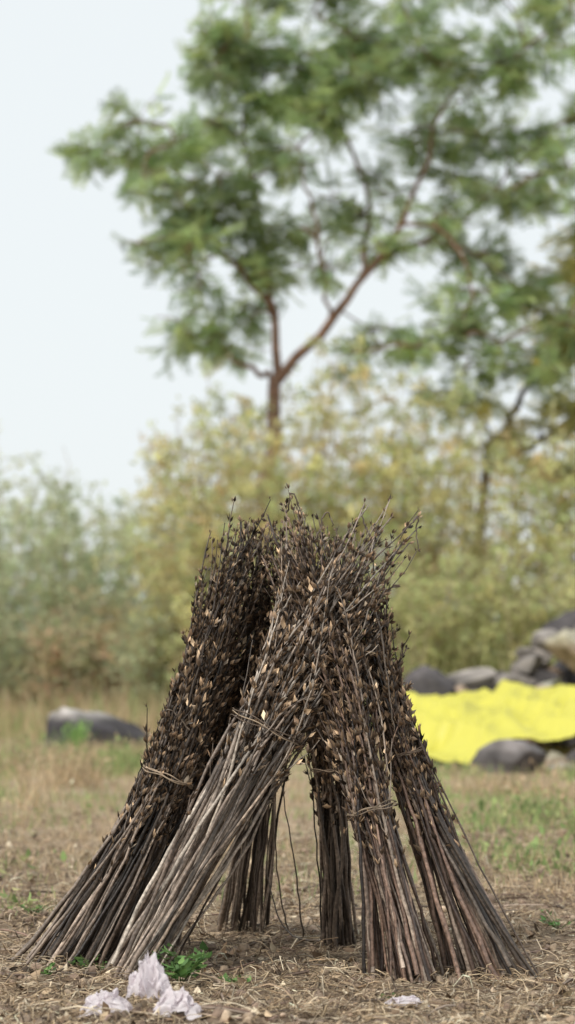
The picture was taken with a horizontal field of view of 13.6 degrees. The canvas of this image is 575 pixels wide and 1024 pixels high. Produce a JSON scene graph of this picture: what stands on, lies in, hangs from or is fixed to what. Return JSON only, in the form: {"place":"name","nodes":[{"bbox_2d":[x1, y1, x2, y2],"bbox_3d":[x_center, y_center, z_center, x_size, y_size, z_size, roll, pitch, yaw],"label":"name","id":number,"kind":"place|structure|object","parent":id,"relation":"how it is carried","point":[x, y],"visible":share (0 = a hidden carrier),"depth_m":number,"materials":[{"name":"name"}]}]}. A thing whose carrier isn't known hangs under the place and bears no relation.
{"place":"outdoors","nodes":[
{"label":"outdoors","id":0,"kind":"place"},
{"bbox_2d":[0,656,574,1023],"bbox_3d":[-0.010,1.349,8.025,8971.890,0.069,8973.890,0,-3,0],"label":"ground","id":1,"kind":"structure","parent":0,"point":[212,928],"depth_m":8.93,"materials":[{"name":"soil"}]},
{"bbox_2d":[18,900,56,915],"bbox_3d":[-0.823,1.319,8.042,0.158,0.053,0.176,0,-3,0],"label":"weed plant","id":2,"kind":"object","parent":1,"relation":"on","point":[36,910],"visible":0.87,"depth_m":8.02,"materials":[{"name":"green plant"}]},
{"bbox_2d":[36,962,55,977],"bbox_3d":[-0.655,1.261,6.658,0.050,0.048,0.086,-1,-4,18],"label":"weed plant","id":3,"kind":"object","parent":1,"relation":"on","point":[48,968],"visible":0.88,"depth_m":6.64,"materials":[{"name":"green plant"}]},
{"bbox_2d":[68,954,106,969],"bbox_3d":[-0.562,1.270,6.791,0.113,0.056,0.062,0,-3,0],"label":"weed plant","id":4,"kind":"object","parent":1,"relation":"on","point":[79,960],"visible":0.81,"depth_m":6.78,"materials":[{"name":"green plant"}]},
{"bbox_2d":[0,421,196,693],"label":"green shrub thicket","id":5,"kind":"object","parent":1,"relation":"on","point":[55,537],"visible":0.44,"depth_m":30.99,"materials":[{"name":"green plant"}]},
{"bbox_2d":[45,707,152,749],"bbox_3d":[-1.764,2.177,22.543,1.062,0.720,0.845,2,-4,-34],"label":"boulder","id":6,"kind":"object","parent":1,"relation":"on","point":[104,725],"visible":0.43,"depth_m":22.33,"materials":[{"name":"grey stone"}]},
{"bbox_2d":[77,988,133,1017],"bbox_3d":[-0.433,1.175,5.803,0.137,0.066,0.115,0,-3,0],"label":"crumpled plastic bag","id":7,"kind":"object","parent":1,"relation":"on","point":[113,1000],"visible":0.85,"depth_m":5.78,"materials":[{"name":"white plastic"}]},
{"bbox_2d":[0,562,236,722],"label":"dry shrub undergrowth","id":8,"kind":"object","parent":1,"relation":"on","point":[122,661],"visible":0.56,"depth_m":28.83,"materials":[{"name":"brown plant"}]},
{"bbox_2d":[124,951,202,1019],"bbox_3d":[-0.292,1.128,5.791,0.220,0.152,0.125,-1,-4,18],"label":"crumpled plastic bag","id":9,"kind":"object","parent":1,"relation":"on","point":[149,979],"visible":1,"depth_m":5.78,"materials":[{"name":"white plastic"}]},
{"bbox_2d":[151,940,211,983],"bbox_3d":[-0.278,1.210,6.468,0.160,0.119,0.188,1,-4,-17],"label":"weed plant","id":10,"kind":"object","parent":1,"relation":"on","point":[182,968],"visible":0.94,"depth_m":6.46,"materials":[{"name":"green plant"}]},
{"bbox_2d":[218,973,251,987],"bbox_3d":[-0.141,1.252,6.446,0.136,0.039,0.075,-3,-5,43],"label":"weed plant","id":11,"kind":"object","parent":1,"relation":"on","point":[225,975],"visible":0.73,"depth_m":6.45,"materials":[{"name":"green plant"}]},
{"bbox_2d":[11,483,540,983],"bbox_3d":[-0.137,0.623,7.011,1.203,1.398,1.485,2,-4,-35],"label":"stalk bundle stack","id":12,"kind":"object","parent":1,"relation":"on","point":[259,685],"visible":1,"depth_m":6.82,"materials":[{"name":"plant"}]},
{"bbox_2d":[0,611,558,727],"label":"tall grass","id":13,"kind":"structure","parent":1,"relation":"on","point":[165,695],"depth_m":27.88,"materials":[{"name":"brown plant"}]},
{"bbox_2d":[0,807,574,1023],"bbox_3d":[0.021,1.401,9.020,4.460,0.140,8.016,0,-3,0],"label":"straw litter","id":14,"kind":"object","parent":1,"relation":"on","point":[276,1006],"visible":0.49,"depth_m":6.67,"materials":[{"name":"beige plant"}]},
{"bbox_2d":[0,681,574,926],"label":"grass patches","id":15,"kind":"object","parent":1,"relation":"on","point":[61,764],"depth_m":14.74,"materials":[{"name":"green plant"}]},
{"bbox_2d":[0,799,574,1023],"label":"soil clods","id":16,"kind":"object","parent":1,"relation":"on","point":[224,1015],"visible":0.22,"depth_m":6.92,"materials":[{"name":"brown soil"}]},
{"bbox_2d":[45,0,574,544],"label":"acacia tree","id":17,"kind":"object","parent":1,"relation":"on","point":[225,44],"visible":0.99,"depth_m":30.02,"materials":[{"name":"green plant"}]},
{"bbox_2d":[91,329,574,715],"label":"yellowing shrub thicket","id":18,"kind":"object","parent":1,"relation":"on","point":[425,580],"visible":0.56,"depth_m":27.81,"materials":[{"name":"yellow plant"}]},
{"bbox_2d":[385,995,429,1007],"bbox_3d":[0.296,1.214,6.009,0.114,0.028,0.088,0,-3,0],"label":"plastic scrap","id":19,"kind":"object","parent":1,"relation":"on","point":[406,999],"visible":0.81,"depth_m":6.00,"materials":[{"name":"white plastic"}]},
{"bbox_2d":[433,760,461,770],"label":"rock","id":20,"kind":"object","parent":1,"relation":"on","point":[440,764],"visible":0.11,"depth_m":18.38,"materials":[{"name":"stone"}]},
{"bbox_2d":[406,680,574,763],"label":"yellow tarpaulin","id":21,"kind":"object","parent":1,"relation":"on","point":[463,725],"visible":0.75,"depth_m":18.98,"materials":[{"name":"yellow plastic"}]},
{"bbox_2d":[436,211,574,655],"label":"acacia tree","id":22,"kind":"object","parent":1,"relation":"on","point":[568,271],"visible":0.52,"depth_m":31.00,"materials":[{"name":"green plant"}]},
{"bbox_2d":[470,739,546,773],"bbox_3d":[1.690,1.897,17.911,0.616,0.440,0.366,1,-4,-21],"label":"rock","id":23,"kind":"object","parent":1,"relation":"on","point":[507,754],"visible":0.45,"depth_m":17.84,"materials":[{"name":"grey stone"}]},
{"bbox_2d":[519,667,547,677],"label":"rock","id":24,"kind":"object","parent":1,"relation":"on","point":[530,675],"visible":0.06,"depth_m":21.77,"materials":[{"name":"grey stone"}]},
{"bbox_2d":[514,647,535,657],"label":"rock","id":25,"kind":"object","parent":24,"relation":"on","point":[519,652],"visible":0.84,"depth_m":21.97,"materials":[{"name":"grey stone"}]},
{"bbox_2d":[515,653,543,674],"bbox_3d":[2.172,1.369,21.815,0.260,0.200,0.197,-2,-4,33],"label":"rock","id":26,"kind":"object","parent":24,"relation":"on","point":[530,663],"visible":1,"depth_m":21.74,"materials":[{"name":"grey stone"}]},
{"bbox_2d":[523,676,536,686],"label":"rock","id":27,"kind":"object","parent":24,"relation":"on","point":[532,681],"visible":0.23,"depth_m":21.69,"materials":[{"name":"grey stone"}]},
{"bbox_2d":[509,647,552,674],"bbox_3d":[2.222,1.381,21.941,0.441,0.340,0.255,2,-4,-29],"label":"rock","id":28,"kind":"object","parent":27,"relation":"on","point":[546,654],"visible":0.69,"depth_m":21.92,"materials":[{"name":"grey stone"}]},
{"bbox_2d":[530,629,556,647],"bbox_3d":[2.411,1.188,22.069,0.329,0.240,0.368,-3,-5,42],"label":"rock","id":29,"kind":"object","parent":28,"relation":"on","point":[539,638],"visible":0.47,"depth_m":22.00,"materials":[{"name":"grey stone"}]},
{"bbox_2d":[545,664,563,674],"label":"rock","id":30,"kind":"object","parent":24,"relation":"on","point":[553,669],"visible":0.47,"depth_m":21.92,"materials":[{"name":"stone"}]},
{"bbox_2d":[542,751,566,770],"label":"rock","id":31,"kind":"object","parent":1,"relation":"on","point":[552,755],"visible":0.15,"depth_m":18.31,"materials":[{"name":"beige stone"}]},
{"bbox_2d":[539,908,574,928],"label":"weed plant","id":32,"kind":"object","parent":1,"relation":"on","point":[543,918],"visible":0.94,"depth_m":7.68,"materials":[{"name":"green plant"}]},
{"bbox_2d":[547,660,574,749],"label":"rock","id":33,"kind":"object","parent":1,"relation":"on","point":[559,664],"visible":0.06,"depth_m":22.48,"materials":[{"name":"grey stone"}]},
{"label":"rock","id":34,"kind":"object","parent":33,"relation":"on","visible":0},
{"bbox_2d":[541,609,574,632],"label":"rock","id":35,"kind":"object","parent":34,"relation":"on","point":[566,620],"visible":0.52,"depth_m":22.27,"materials":[{"name":"grey stone"}]},
{"bbox_2d":[548,762,573,773],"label":"rock","id":36,"kind":"object","parent":1,"relation":"on","point":[555,764],"visible":0.3,"depth_m":17.81,"materials":[{"name":"beige stone"}]},
{"bbox_2d":[552,736,574,751],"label":"rock","id":37,"kind":"object","parent":1,"relation":"on","point":[568,742],"visible":0.45,"depth_m":21.50,"materials":[{"name":"grey stone"}]},
{"bbox_2d":[565,750,574,764],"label":"rock","id":38,"kind":"object","parent":1,"relation":"on","point":[571,755],"visible":0.31,"depth_m":18.42,"materials":[{"name":"grey stone"}]},
{"bbox_2d":[0,0,574,600],"label":"sky","id":39,"kind":"structure","parent":0,"point":[74,376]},
{"bbox_2d":[540,740,554,749],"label":"rock","id":40,"kind":"object","parent":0,"point":[549,742],"visible":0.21,"depth_m":21.47,"materials":[{"name":"grey stone"}]},
{"bbox_2d":[523,738,542,747],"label":"rock","id":41,"kind":"object","parent":40,"relation":"on","point":[537,743],"visible":0.24,"depth_m":21.34,"materials":[{"name":"grey stone"}]},
{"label":"rock","id":42,"kind":"object","parent":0,"visible":0},
{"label":"rock","id":43,"kind":"object","parent":42,"relation":"on","visible":0},
{"bbox_2d":[403,664,457,695],"bbox_3d":[1.251,1.656,21.849,0.606,0.560,0.535,-1,-4,22],"label":"rock","id":44,"kind":"object","parent":43,"relation":"on","point":[425,679],"visible":0.26,"depth_m":21.67,"materials":[{"name":"grey stone"}]},
{"bbox_2d":[448,667,499,690],"bbox_3d":[1.676,1.581,21.942,0.483,0.340,0.593,1,-4,-22],"label":"rock","id":45,"kind":"object","parent":44,"relation":"on","point":[480,678],"visible":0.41,"depth_m":21.78,"materials":[{"name":"grey stone"}]},
{"bbox_2d":[492,671,506,688],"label":"rock","id":46,"kind":"object","parent":45,"relation":"on","point":[501,672],"visible":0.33,"depth_m":21.92,"materials":[{"name":"grey stone"}]},
{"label":"rock","id":47,"kind":"object","parent":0,"visible":0},
{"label":"rock","id":48,"kind":"object","parent":47,"relation":"on","visible":0},
{"bbox_2d":[535,678,562,688],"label":"rock","id":49,"kind":"object","parent":48,"relation":"on","point":[556,682],"visible":0.33,"depth_m":21.33,"materials":[{"name":"grey stone"}]},
{"bbox_2d":[534,670,565,684],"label":"rock","id":50,"kind":"object","parent":49,"relation":"on","point":[542,676],"visible":0.89,"depth_m":21.58,"materials":[{"name":"grey stone"}]},
{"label":"rock","id":51,"kind":"object","parent":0,"visible":0},
{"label":"rock","id":52,"kind":"object","parent":51,"relation":"on","visible":0},
{"bbox_2d":[544,628,574,672],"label":"rock","id":53,"kind":"object","parent":52,"relation":"on","point":[560,645],"visible":1,"depth_m":21.38,"materials":[{"name":"beige stone"}]},
{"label":"rock","id":54,"kind":"object","parent":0,"visible":0},
{"bbox_2d":[494,673,529,686],"bbox_3d":[1.980,1.529,21.594,0.236,0.175,0.309,3,-4,-42],"label":"rock","id":55,"kind":"object","parent":54,"relation":"on","point":[510,677],"visible":0.36,"depth_m":21.55,"materials":[{"name":"grey stone"}]},
{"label":"rock","id":56,"kind":"object","parent":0,"visible":0},
{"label":"rock","id":57,"kind":"object","parent":56,"relation":"on","visible":0},
{"bbox_2d":[454,685,468,692],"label":"rock","id":58,"kind":"object","parent":57,"relation":"on","point":[459,688],"visible":0.34,"depth_m":21.47,"materials":[{"name":"beige stone"}]},
{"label":"rock","id":59,"kind":"object","parent":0,"visible":0},
{"bbox_2d":[560,668,572,684],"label":"rock","id":60,"kind":"object","parent":59,"relation":"on","point":[567,674],"visible":0.3,"depth_m":21.79,"materials":[{"name":"black stone"}]}
]}

